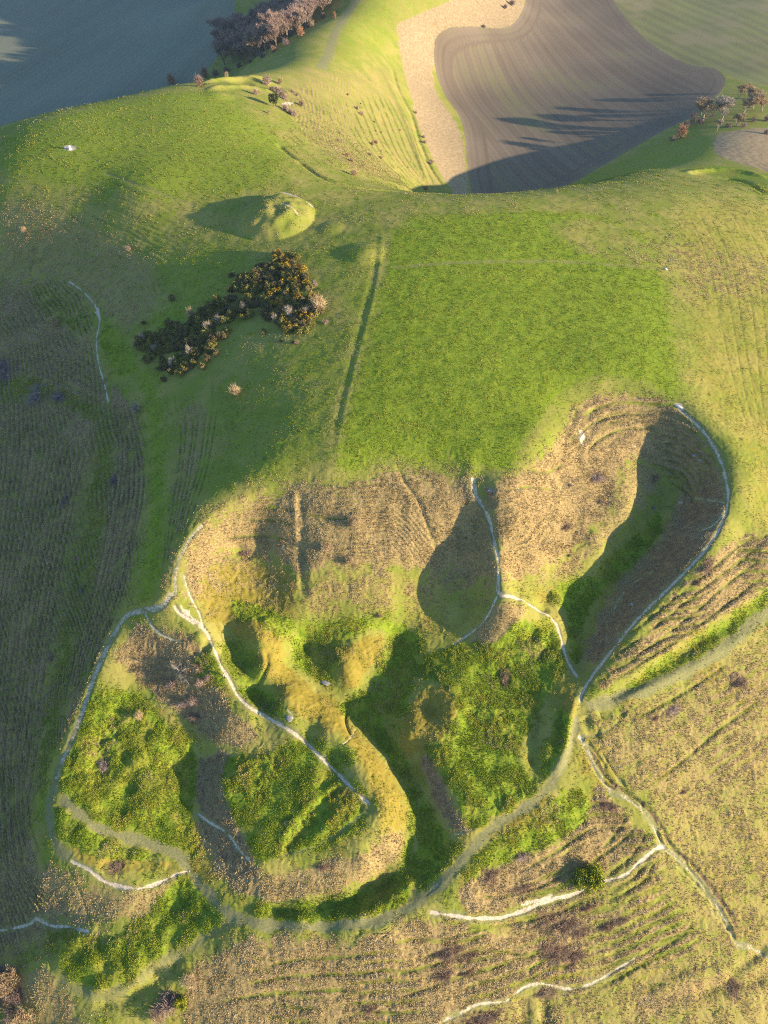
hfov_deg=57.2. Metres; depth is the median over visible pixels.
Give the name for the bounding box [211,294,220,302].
gorse bush
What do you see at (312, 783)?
grass tussocks
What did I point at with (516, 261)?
grass track
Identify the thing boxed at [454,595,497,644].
chalk path
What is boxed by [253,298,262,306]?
gorse bush
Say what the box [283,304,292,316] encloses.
bare shrub
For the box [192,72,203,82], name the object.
bare shrub
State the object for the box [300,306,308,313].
bare shrub
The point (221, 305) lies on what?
gorse bush
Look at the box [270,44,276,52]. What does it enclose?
bare shrub
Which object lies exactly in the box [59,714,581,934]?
grass track
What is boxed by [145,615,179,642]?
chalk path
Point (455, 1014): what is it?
chalk path
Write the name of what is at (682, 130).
bare shrub
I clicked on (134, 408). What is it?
bare shrub
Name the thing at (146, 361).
gorse bush
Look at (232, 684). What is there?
chalk path
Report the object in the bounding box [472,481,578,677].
chalk path
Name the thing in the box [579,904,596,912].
bramble thicket
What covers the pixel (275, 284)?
gorse bush
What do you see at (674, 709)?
bramble thicket
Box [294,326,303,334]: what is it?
gorse bush
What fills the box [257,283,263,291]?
gorse bush
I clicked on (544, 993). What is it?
bramble thicket
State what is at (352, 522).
bare shrub
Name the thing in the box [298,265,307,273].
gorse bush
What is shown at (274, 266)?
gorse bush
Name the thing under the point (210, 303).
gorse bush
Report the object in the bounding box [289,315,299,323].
gorse bush
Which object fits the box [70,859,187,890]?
chalk path
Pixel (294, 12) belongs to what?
bare tree
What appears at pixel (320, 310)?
gorse bush
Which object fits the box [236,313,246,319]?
gorse bush
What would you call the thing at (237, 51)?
bare tree
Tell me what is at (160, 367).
gorse bush
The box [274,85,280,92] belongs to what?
bare shrub
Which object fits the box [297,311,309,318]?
gorse bush
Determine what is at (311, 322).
gorse bush
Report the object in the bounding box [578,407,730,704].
chalk path
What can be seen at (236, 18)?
bare tree
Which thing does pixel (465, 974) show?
bramble thicket
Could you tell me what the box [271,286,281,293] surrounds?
gorse bush
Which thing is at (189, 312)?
bare shrub
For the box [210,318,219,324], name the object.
gorse bush
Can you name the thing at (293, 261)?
gorse bush
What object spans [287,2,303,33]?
bare tree
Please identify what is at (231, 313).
gorse bush
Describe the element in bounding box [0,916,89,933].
chalk path
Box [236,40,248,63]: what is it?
bare tree
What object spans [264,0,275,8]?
bare tree
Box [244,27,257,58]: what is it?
bare tree
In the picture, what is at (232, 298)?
gorse bush
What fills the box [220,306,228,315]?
gorse bush
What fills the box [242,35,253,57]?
bare tree
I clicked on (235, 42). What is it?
bare tree
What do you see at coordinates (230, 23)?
bare tree
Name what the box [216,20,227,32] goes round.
bare tree
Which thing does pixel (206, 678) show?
bare shrub
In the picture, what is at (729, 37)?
crop field
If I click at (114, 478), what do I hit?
bramble thicket
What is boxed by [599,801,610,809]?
bramble thicket
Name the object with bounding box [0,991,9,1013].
bare tree
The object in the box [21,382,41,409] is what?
bramble thicket
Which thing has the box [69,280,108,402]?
chalk path
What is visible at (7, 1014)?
bare shrub
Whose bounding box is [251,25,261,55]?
bare tree
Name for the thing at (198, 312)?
gorse bush
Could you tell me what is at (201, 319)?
gorse bush
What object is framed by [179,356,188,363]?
gorse bush
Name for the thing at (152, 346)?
bare shrub
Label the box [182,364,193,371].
gorse bush
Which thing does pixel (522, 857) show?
bramble thicket
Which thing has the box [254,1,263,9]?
bare tree
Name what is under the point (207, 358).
gorse bush
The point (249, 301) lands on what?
gorse bush
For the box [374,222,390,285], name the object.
grass track
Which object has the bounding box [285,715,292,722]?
chalk boulder
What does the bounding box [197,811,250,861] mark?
chalk path
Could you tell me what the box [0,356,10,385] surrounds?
bramble thicket
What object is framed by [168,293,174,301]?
gorse bush
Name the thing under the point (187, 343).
gorse bush
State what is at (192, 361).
gorse bush
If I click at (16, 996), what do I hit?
bare shrub
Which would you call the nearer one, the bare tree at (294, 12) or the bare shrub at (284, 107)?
the bare shrub at (284, 107)
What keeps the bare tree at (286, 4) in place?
on the ground at (366, 70)
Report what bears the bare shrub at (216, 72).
on the ground at (366, 70)
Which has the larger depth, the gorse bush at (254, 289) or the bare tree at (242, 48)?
the bare tree at (242, 48)
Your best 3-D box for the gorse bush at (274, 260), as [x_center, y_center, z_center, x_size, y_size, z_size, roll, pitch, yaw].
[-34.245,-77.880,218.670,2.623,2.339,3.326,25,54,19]
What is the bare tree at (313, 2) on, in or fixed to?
on the ground at (366, 70)
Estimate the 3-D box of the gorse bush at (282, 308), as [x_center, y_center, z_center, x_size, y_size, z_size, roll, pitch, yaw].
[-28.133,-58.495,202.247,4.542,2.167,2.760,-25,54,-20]
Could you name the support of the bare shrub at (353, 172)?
on the ground at (366, 70)
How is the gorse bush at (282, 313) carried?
on the ground at (366, 70)
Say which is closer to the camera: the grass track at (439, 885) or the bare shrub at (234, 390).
the grass track at (439, 885)
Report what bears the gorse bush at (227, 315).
on the ground at (366, 70)
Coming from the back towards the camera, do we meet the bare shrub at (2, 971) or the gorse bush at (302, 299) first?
the gorse bush at (302, 299)
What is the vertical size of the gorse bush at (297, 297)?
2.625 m
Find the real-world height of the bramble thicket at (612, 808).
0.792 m
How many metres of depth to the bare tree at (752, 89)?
459.05 m
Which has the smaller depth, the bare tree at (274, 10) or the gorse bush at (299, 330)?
the gorse bush at (299, 330)
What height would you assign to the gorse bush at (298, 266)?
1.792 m
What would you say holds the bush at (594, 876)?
on the ground at (366, 70)
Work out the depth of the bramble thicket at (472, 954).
135.74 m
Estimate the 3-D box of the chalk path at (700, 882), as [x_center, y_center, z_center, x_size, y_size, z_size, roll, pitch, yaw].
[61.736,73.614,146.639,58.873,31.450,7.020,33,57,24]
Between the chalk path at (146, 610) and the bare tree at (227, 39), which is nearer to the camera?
the chalk path at (146, 610)
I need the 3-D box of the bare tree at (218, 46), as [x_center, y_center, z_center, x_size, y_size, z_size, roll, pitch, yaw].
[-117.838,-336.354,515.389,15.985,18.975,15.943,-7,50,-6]
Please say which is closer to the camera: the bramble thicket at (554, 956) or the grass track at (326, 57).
the bramble thicket at (554, 956)
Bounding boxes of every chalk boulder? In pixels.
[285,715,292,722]
[320,680,329,685]
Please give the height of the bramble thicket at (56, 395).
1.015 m
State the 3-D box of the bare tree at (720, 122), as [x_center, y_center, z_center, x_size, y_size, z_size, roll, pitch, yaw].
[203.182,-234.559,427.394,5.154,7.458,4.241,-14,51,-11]
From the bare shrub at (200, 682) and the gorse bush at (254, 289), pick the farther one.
the gorse bush at (254, 289)
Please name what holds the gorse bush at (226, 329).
on the ground at (366, 70)
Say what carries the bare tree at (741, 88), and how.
on the ground at (366, 70)
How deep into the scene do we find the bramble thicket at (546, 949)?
138.27 m
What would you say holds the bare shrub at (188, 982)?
on the ground at (366, 70)
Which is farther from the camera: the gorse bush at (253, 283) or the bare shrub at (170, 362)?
the gorse bush at (253, 283)
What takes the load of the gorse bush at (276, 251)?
on the ground at (366, 70)
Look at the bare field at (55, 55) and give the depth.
580.10 m
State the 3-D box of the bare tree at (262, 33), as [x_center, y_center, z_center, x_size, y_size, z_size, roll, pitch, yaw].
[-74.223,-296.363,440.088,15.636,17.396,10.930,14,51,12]
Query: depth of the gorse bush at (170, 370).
198.23 m
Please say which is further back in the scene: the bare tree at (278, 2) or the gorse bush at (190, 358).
the bare tree at (278, 2)
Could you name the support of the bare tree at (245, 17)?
on the ground at (366, 70)
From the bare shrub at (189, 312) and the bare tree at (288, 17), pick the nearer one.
the bare shrub at (189, 312)
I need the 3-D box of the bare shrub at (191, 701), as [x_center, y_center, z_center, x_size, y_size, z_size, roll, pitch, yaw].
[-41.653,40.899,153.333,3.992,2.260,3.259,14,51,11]
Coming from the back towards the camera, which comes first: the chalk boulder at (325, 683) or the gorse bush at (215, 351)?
the gorse bush at (215, 351)
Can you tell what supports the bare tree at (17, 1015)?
on the ground at (366, 70)
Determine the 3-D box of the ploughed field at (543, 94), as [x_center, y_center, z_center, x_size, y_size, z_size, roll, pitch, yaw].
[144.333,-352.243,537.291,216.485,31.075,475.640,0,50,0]
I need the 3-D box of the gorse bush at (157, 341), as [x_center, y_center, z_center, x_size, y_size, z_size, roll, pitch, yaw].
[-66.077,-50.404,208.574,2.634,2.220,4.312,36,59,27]
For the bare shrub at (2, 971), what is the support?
on the ground at (366, 70)
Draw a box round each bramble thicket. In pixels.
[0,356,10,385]
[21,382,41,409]
[46,651,53,663]
[50,389,65,404]
[56,493,68,511]
[95,757,109,772]
[105,861,129,875]
[109,474,116,485]
[175,700,189,707]
[186,712,202,721]
[193,663,203,672]
[238,551,249,557]
[316,863,332,871]
[362,1003,377,1015]
[431,967,457,986]
[432,944,462,967]
[458,950,476,966]
[458,968,476,978]
[460,1007,508,1023]
[481,864,501,890]
[498,666,510,685]
[509,852,530,864]
[509,883,535,895]
[528,911,558,933]
[533,985,560,1000]
[538,944,572,967]
[539,942,558,954]
[551,916,583,946]
[561,524,572,530]
[565,948,587,971]
[571,926,589,939]
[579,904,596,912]
[588,473,604,482]
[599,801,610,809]
[600,922,613,932]
[609,803,616,812]
[610,915,634,927]
[662,702,681,718]
[693,579,700,588]
[701,563,712,575]
[725,978,743,1004]
[731,676,749,692]
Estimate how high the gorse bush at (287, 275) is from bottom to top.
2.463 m
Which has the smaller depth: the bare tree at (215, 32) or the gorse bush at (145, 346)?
the gorse bush at (145, 346)
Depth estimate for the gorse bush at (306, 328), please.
194.06 m
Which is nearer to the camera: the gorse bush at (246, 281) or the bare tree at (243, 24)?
the gorse bush at (246, 281)
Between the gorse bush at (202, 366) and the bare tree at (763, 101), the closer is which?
the gorse bush at (202, 366)
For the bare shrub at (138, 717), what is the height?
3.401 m
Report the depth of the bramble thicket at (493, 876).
138.57 m
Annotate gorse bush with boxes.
[135,336,145,343]
[135,344,144,351]
[140,356,150,363]
[142,331,151,337]
[142,342,150,352]
[145,351,155,359]
[148,334,154,343]
[151,331,158,337]
[153,345,162,354]
[154,337,162,344]
[156,365,168,370]
[157,327,167,333]
[158,330,165,336]
[158,358,166,364]
[161,335,171,344]
[161,345,170,352]
[161,360,171,368]
[164,317,174,326]
[164,330,174,335]
[167,366,175,375]
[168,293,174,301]
[170,336,180,343]
[170,344,180,351]
[172,351,182,360]
[173,328,183,335]
[173,357,180,366]
[173,369,184,376]
[174,324,182,330]
[176,341,184,349]
[177,363,185,372]
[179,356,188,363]
[181,346,190,355]
[182,360,194,366]
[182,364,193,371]
[183,323,190,331]
[183,341,194,346]
[185,334,196,341]
[186,316,194,325]
[187,352,197,359]
[189,339,198,346]
[189,347,202,357]
[189,357,196,365]
[193,315,206,322]
[195,310,201,316]
[195,324,202,330]
[196,337,205,344]
[196,344,203,352]
[199,362,205,370]
[200,326,212,337]
[200,344,209,350]
[201,307,210,314]
[204,299,215,307]
[204,346,212,354]
[204,353,210,362]
[207,332,216,341]
[208,341,217,348]
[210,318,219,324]
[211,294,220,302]
[212,348,219,355]
[215,331,227,339]
[216,298,224,309]
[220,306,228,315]
[220,315,231,323]
[220,325,232,333]
[221,297,230,306]
[224,313,233,322]
[226,285,233,292]
[226,308,237,317]
[229,294,237,301]
[232,284,240,291]
[233,303,243,313]
[235,272,244,279]
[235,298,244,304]
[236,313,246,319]
[239,284,250,292]
[239,307,249,313]
[242,293,251,303]
[243,278,249,285]
[245,292,255,299]
[246,298,253,305]
[246,308,253,318]
[249,285,259,295]
[250,280,261,286]
[251,266,262,271]
[253,271,265,275]
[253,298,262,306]
[255,261,264,267]
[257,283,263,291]
[258,308,268,317]
[259,300,267,308]
[261,328,266,334]
[263,312,271,320]
[264,281,274,287]
[264,304,273,311]
[266,287,272,294]
[267,299,279,306]
[268,257,277,262]
[269,263,279,270]
[269,268,278,275]
[271,248,281,253]
[271,281,282,287]
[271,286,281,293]
[272,315,284,323]
[275,300,285,310]
[277,316,285,326]
[278,261,289,270]
[278,278,285,286]
[278,310,287,317]
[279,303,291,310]
[280,295,289,303]
[280,325,292,332]
[281,272,290,277]
[283,284,291,293]
[285,297,294,303]
[287,322,297,329]
[289,258,296,265]
[289,280,297,286]
[289,284,301,293]
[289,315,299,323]
[291,254,300,259]
[291,263,303,269]
[292,294,302,301]
[292,300,302,306]
[292,307,301,315]
[294,279,302,287]
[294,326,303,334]
[295,302,309,309]
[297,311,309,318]
[297,320,308,326]
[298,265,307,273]
[298,296,307,302]
[301,273,309,280]
[302,279,311,287]
[303,326,309,332]
[305,284,314,291]
[305,313,314,320]
[307,318,316,326]
[312,308,318,316]
[314,307,323,313]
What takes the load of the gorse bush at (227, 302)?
on the ground at (366, 70)
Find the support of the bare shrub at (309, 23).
on the ground at (366, 70)
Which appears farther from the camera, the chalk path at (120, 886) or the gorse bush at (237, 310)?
the gorse bush at (237, 310)
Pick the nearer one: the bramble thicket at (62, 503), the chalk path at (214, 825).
the chalk path at (214, 825)
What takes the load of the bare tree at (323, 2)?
on the ground at (366, 70)
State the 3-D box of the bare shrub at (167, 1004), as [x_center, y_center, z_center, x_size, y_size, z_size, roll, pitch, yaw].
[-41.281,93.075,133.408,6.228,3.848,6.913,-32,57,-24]
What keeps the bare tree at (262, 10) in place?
on the ground at (366, 70)
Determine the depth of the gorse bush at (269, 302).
204.12 m
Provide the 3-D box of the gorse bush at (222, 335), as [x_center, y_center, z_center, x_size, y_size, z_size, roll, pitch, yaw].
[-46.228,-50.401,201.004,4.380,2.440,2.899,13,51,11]
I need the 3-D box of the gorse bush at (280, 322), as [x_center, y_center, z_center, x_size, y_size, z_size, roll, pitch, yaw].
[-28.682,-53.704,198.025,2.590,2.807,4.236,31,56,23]
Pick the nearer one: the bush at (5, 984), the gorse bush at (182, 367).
the bush at (5, 984)
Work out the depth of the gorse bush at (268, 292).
207.70 m
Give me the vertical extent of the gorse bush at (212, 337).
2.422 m
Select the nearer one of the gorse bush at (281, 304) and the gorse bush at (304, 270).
the gorse bush at (281, 304)
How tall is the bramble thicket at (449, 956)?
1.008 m
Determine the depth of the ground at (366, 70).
165.60 m
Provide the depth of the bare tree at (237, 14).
541.35 m
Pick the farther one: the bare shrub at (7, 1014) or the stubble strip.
the stubble strip
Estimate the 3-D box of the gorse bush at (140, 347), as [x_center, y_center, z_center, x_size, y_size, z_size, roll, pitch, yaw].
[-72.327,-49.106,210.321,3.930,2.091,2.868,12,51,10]
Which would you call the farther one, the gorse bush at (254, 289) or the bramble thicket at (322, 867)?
the gorse bush at (254, 289)
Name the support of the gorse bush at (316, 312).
on the ground at (366, 70)
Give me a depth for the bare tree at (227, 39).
510.27 m
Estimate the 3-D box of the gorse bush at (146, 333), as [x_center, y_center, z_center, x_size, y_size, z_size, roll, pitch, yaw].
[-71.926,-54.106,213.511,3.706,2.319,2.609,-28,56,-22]
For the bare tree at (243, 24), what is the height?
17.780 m
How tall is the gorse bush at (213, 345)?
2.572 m
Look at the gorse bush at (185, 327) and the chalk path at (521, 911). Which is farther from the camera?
the gorse bush at (185, 327)
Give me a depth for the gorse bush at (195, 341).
202.57 m
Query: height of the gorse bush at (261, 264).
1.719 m
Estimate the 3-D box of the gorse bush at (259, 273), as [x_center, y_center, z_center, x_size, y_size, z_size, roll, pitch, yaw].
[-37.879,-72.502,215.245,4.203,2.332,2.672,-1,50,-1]
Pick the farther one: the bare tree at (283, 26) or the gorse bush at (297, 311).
the bare tree at (283, 26)
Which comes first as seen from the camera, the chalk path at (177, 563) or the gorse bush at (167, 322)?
the chalk path at (177, 563)
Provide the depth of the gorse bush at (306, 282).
207.69 m
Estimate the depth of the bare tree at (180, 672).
154.31 m
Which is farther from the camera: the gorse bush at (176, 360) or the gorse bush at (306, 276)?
the gorse bush at (306, 276)
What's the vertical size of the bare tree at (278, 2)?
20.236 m
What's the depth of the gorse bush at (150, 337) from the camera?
210.10 m
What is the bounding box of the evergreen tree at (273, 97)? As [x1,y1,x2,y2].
[268,93,278,106]
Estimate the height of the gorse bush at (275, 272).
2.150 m
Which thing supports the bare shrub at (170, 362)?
on the ground at (366, 70)
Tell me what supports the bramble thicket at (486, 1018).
on the ground at (366, 70)
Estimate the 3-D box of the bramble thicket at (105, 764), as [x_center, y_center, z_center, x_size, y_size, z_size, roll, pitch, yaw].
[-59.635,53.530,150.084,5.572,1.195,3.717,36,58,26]
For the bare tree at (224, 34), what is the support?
on the ground at (366, 70)
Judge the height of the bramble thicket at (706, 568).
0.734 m
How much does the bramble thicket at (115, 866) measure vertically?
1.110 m
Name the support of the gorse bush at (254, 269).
on the ground at (366, 70)
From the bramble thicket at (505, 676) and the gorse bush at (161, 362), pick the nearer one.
the bramble thicket at (505, 676)
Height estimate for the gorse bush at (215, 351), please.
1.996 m
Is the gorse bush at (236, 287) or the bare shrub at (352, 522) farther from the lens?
the gorse bush at (236, 287)
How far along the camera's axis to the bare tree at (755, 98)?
445.84 m
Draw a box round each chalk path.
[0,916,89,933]
[53,590,174,780]
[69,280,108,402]
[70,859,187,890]
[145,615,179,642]
[172,522,203,596]
[173,604,370,805]
[181,572,204,629]
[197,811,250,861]
[428,846,659,921]
[441,956,635,1023]
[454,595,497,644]
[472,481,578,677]
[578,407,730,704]
[578,737,767,959]
[579,719,620,738]
[612,570,653,611]
[682,515,721,536]
[695,496,724,503]
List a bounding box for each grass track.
[44,778,71,863]
[56,915,235,1005]
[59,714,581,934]
[279,807,370,858]
[314,0,362,71]
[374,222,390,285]
[391,258,658,269]
[585,606,767,711]
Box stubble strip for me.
[397,0,767,194]
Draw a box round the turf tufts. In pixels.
[0,81,767,1023]
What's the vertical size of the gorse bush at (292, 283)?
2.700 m
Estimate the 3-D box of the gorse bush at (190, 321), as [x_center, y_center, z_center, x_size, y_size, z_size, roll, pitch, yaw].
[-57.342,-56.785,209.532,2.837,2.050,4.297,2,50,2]
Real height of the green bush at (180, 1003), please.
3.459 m
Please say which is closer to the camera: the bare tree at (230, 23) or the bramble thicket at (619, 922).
the bramble thicket at (619, 922)
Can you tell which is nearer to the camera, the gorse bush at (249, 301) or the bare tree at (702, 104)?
the gorse bush at (249, 301)
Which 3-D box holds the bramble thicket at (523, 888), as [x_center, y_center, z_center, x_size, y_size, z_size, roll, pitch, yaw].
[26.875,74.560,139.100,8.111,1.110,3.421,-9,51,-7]
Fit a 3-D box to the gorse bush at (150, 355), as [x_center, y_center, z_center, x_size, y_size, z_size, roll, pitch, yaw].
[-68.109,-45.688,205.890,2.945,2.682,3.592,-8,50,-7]
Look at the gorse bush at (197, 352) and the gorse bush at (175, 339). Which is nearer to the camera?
the gorse bush at (197, 352)
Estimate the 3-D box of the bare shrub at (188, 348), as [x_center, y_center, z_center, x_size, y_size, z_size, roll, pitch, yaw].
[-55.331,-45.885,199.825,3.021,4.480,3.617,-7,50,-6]
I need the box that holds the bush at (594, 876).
[571,860,605,894]
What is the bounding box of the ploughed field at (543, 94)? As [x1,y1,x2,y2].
[433,0,723,193]
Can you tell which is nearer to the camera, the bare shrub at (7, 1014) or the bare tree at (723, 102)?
the bare shrub at (7, 1014)
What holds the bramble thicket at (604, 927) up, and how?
on the ground at (366, 70)
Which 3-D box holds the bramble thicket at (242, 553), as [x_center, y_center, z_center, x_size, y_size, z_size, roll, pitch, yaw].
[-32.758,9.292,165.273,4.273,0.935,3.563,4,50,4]
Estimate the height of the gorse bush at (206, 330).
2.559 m
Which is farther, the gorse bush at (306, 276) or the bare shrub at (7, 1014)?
the gorse bush at (306, 276)
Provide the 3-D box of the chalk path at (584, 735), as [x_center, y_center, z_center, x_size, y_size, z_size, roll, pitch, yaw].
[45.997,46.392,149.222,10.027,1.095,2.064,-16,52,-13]
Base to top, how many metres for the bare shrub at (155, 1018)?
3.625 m
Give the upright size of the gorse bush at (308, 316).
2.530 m
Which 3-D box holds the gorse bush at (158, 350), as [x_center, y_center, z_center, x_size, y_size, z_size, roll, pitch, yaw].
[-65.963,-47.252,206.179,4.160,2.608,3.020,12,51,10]
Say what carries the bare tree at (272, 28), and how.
on the ground at (366, 70)
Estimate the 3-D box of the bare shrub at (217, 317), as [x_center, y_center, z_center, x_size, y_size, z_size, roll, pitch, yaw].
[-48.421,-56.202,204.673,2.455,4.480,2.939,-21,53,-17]
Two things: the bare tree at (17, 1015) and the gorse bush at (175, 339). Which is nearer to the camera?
the bare tree at (17, 1015)
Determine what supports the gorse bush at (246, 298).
on the ground at (366, 70)
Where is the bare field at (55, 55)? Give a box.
[0,0,234,125]
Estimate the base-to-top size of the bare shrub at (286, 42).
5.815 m
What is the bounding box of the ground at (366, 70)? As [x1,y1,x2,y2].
[0,0,767,1023]
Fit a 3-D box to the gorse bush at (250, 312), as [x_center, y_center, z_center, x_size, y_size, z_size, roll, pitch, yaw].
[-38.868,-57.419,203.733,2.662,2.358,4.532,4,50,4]
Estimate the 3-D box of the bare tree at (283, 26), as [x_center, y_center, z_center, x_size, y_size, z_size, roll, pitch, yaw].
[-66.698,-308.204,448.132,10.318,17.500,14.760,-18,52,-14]
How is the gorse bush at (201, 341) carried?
on the ground at (366, 70)
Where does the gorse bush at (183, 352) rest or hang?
on the ground at (366, 70)
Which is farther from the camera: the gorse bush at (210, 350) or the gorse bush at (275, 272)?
the gorse bush at (275, 272)
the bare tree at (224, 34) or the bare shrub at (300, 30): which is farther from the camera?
the bare tree at (224, 34)
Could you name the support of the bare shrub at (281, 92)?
on the ground at (366, 70)
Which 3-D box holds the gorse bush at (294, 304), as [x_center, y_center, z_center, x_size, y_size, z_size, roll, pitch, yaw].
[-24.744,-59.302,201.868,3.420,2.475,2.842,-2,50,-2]
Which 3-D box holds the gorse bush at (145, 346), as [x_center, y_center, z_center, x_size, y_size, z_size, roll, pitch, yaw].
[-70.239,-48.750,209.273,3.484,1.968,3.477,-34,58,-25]
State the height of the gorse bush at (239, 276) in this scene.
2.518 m
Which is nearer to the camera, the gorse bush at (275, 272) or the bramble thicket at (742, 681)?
the bramble thicket at (742, 681)
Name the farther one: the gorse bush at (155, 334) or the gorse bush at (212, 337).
the gorse bush at (155, 334)
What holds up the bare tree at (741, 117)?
on the ground at (366, 70)
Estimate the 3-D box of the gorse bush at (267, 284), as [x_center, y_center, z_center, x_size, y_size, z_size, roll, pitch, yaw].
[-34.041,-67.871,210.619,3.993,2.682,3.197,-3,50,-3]
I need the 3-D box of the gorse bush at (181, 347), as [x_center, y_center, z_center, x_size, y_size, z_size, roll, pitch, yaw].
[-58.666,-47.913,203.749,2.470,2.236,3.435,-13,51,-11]
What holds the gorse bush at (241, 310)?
on the ground at (366, 70)
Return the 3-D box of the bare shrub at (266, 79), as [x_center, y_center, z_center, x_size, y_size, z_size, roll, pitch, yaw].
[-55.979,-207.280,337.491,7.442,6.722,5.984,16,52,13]
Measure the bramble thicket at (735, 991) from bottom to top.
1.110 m
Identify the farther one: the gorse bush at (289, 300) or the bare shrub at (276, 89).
the bare shrub at (276, 89)
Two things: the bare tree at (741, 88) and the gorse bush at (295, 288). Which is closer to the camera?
the gorse bush at (295, 288)
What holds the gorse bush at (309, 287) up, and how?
on the ground at (366, 70)
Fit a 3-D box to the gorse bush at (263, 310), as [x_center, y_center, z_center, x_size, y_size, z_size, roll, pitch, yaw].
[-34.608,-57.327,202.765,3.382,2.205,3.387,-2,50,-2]
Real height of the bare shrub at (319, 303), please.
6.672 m
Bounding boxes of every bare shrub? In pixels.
[0,962,8,976]
[0,982,23,1006]
[0,1005,14,1023]
[130,401,140,413]
[133,710,142,720]
[146,1005,165,1023]
[149,343,157,350]
[149,982,181,1022]
[165,678,176,688]
[166,70,175,84]
[167,356,174,365]
[178,970,198,993]
[185,307,193,315]
[186,342,192,353]
[186,696,198,705]
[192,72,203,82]
[195,678,205,687]
[199,64,208,77]
[202,321,211,327]
[202,675,209,682]
[212,69,218,75]
[214,315,219,323]
[229,382,240,395]
[260,72,272,85]
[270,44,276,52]
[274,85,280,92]
[277,86,285,96]
[280,102,287,109]
[282,37,288,45]
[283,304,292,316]
[295,24,304,35]
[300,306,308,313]
[307,18,314,27]
[308,293,329,310]
[321,542,330,551]
[343,556,355,564]
[346,514,360,528]
[350,169,357,175]
[676,121,687,137]
[688,109,701,122]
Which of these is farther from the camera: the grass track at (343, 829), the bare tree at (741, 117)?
the bare tree at (741, 117)
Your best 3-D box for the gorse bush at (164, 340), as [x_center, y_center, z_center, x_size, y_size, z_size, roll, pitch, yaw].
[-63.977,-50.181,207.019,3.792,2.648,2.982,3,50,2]
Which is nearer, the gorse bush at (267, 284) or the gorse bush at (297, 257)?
the gorse bush at (267, 284)
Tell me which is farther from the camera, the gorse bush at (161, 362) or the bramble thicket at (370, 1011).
the gorse bush at (161, 362)
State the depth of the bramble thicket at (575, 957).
138.57 m
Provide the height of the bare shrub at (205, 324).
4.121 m
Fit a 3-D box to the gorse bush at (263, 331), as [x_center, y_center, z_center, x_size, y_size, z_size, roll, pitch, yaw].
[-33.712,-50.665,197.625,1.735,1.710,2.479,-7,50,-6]
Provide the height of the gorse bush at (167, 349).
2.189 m
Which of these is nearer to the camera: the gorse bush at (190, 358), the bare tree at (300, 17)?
the gorse bush at (190, 358)
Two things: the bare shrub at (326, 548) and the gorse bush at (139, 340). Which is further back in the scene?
the gorse bush at (139, 340)
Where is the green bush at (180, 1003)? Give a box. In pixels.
[173,995,187,1011]
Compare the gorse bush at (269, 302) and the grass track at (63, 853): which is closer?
the grass track at (63, 853)
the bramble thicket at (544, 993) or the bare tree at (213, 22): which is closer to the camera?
the bramble thicket at (544, 993)
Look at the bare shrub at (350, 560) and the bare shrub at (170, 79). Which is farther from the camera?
the bare shrub at (170, 79)
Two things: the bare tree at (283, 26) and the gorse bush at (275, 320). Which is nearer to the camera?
the gorse bush at (275, 320)
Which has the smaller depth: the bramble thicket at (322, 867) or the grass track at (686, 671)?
the bramble thicket at (322, 867)
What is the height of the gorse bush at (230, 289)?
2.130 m
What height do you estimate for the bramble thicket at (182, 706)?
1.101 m
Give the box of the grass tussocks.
[0,85,767,1023]
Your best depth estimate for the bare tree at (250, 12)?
541.04 m
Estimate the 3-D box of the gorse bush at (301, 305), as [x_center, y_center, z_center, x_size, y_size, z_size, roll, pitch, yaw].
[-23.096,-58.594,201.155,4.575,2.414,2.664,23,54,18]
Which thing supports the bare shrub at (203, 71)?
on the ground at (366, 70)
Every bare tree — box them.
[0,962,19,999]
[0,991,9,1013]
[6,1007,35,1023]
[169,655,190,683]
[205,14,224,30]
[210,25,224,51]
[211,38,229,64]
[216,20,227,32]
[219,28,235,57]
[220,16,236,32]
[223,31,239,61]
[230,12,240,25]
[230,34,242,61]
[231,11,242,19]
[231,44,243,62]
[233,21,249,30]
[236,28,246,54]
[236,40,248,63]
[238,14,251,22]
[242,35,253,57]
[243,24,261,53]
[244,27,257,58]
[248,7,256,19]
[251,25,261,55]
[252,23,271,52]
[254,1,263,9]
[254,9,282,41]
[256,4,266,18]
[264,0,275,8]
[265,19,278,46]
[268,7,280,38]
[274,11,288,40]
[275,0,285,6]
[278,0,293,28]
[278,9,294,38]
[286,7,300,36]
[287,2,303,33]
[293,0,312,28]
[293,8,306,27]
[303,0,318,27]
[317,0,327,11]
[695,96,719,119]
[714,95,736,120]
[716,119,723,131]
[731,112,746,125]
[737,84,750,98]
[742,90,767,111]
[747,85,764,107]
[759,98,767,110]
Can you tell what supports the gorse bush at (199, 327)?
on the ground at (366, 70)
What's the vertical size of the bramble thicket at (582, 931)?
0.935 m
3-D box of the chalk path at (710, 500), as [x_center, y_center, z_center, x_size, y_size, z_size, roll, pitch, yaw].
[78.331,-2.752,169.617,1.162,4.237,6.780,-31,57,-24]
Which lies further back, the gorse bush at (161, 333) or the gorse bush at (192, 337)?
the gorse bush at (161, 333)
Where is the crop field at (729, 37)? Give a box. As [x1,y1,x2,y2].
[614,0,767,84]
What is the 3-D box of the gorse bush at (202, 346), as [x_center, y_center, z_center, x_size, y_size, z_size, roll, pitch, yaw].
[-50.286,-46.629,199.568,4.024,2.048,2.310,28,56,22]
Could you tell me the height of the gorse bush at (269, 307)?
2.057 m
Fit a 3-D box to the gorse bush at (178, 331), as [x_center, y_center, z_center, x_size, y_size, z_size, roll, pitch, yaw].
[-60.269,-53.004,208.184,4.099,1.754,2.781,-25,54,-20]
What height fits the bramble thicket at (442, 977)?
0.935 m
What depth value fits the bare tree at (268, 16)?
436.96 m

